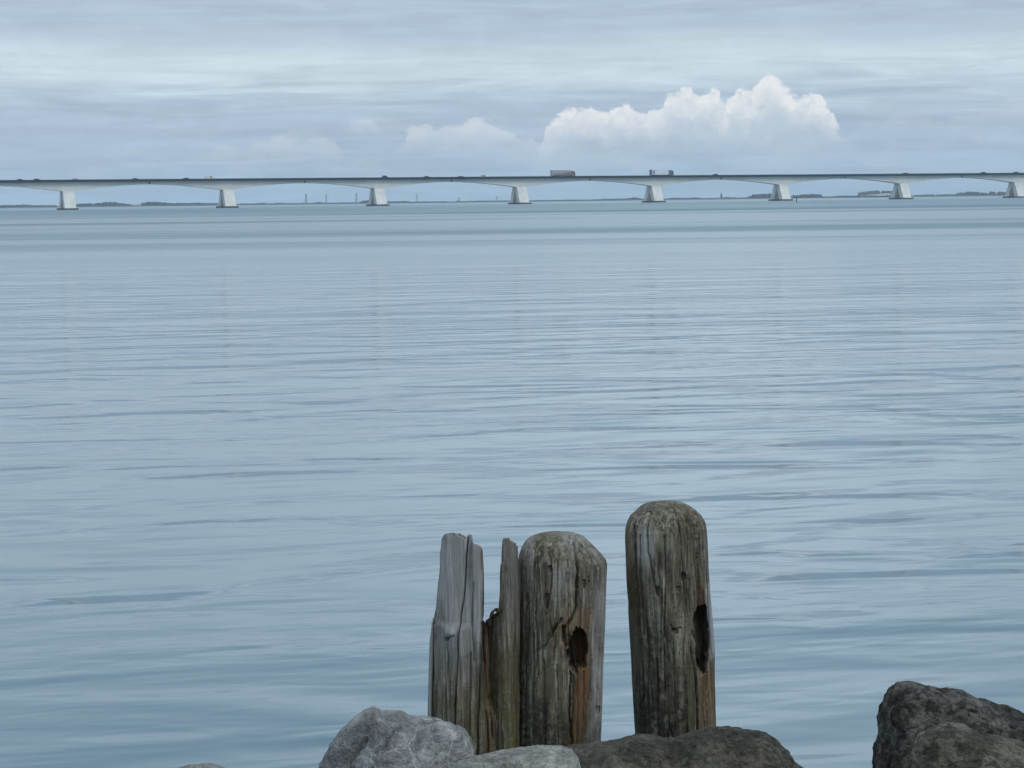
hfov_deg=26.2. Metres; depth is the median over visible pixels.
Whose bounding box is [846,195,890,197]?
tree line
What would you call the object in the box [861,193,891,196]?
dune
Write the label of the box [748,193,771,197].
tree line
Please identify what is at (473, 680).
post
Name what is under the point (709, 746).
rock
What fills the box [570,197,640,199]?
tree line
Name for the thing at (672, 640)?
post
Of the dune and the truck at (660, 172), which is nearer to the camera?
the truck at (660, 172)
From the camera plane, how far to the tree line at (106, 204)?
4822.67 m
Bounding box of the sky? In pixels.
[0,0,1023,205]
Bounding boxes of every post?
[427,533,519,754]
[518,531,606,746]
[625,500,715,736]
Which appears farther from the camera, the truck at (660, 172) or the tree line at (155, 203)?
the tree line at (155, 203)
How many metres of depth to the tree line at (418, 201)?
4849.46 m
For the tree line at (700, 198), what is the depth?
4835.31 m
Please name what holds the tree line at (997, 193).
on the shore
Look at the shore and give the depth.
4768.37 m
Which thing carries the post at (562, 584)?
in the water
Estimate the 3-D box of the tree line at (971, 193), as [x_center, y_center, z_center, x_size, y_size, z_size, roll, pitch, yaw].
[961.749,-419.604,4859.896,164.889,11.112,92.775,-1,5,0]
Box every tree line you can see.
[0,204,56,206]
[76,202,131,205]
[141,201,217,204]
[338,200,368,202]
[387,201,447,201]
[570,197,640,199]
[666,197,751,198]
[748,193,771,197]
[791,194,847,197]
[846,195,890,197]
[858,190,891,195]
[911,191,986,195]
[987,191,1005,194]
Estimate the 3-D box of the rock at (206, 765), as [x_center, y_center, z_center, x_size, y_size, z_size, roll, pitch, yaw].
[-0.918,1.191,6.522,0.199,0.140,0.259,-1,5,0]
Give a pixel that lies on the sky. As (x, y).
(90, 89)
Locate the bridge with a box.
[0,173,1023,209]
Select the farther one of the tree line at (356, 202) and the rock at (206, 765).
the tree line at (356, 202)
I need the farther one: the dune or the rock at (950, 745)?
the dune
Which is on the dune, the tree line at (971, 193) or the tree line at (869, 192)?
the tree line at (869, 192)
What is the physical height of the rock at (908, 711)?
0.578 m
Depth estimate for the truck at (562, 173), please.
1381.75 m
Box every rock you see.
[179,763,224,767]
[318,706,474,767]
[451,745,580,767]
[566,725,803,767]
[872,681,1023,767]
[903,722,1023,767]
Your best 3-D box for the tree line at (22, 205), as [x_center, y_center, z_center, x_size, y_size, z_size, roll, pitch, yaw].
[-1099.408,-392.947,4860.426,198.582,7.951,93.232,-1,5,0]
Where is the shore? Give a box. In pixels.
[0,195,1004,207]
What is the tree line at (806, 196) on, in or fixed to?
on the shore
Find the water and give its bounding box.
[0,196,1023,767]
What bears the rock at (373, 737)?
on the ground
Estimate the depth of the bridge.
1368.86 m
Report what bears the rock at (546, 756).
on the ground
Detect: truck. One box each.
[550,170,575,175]
[649,170,673,175]

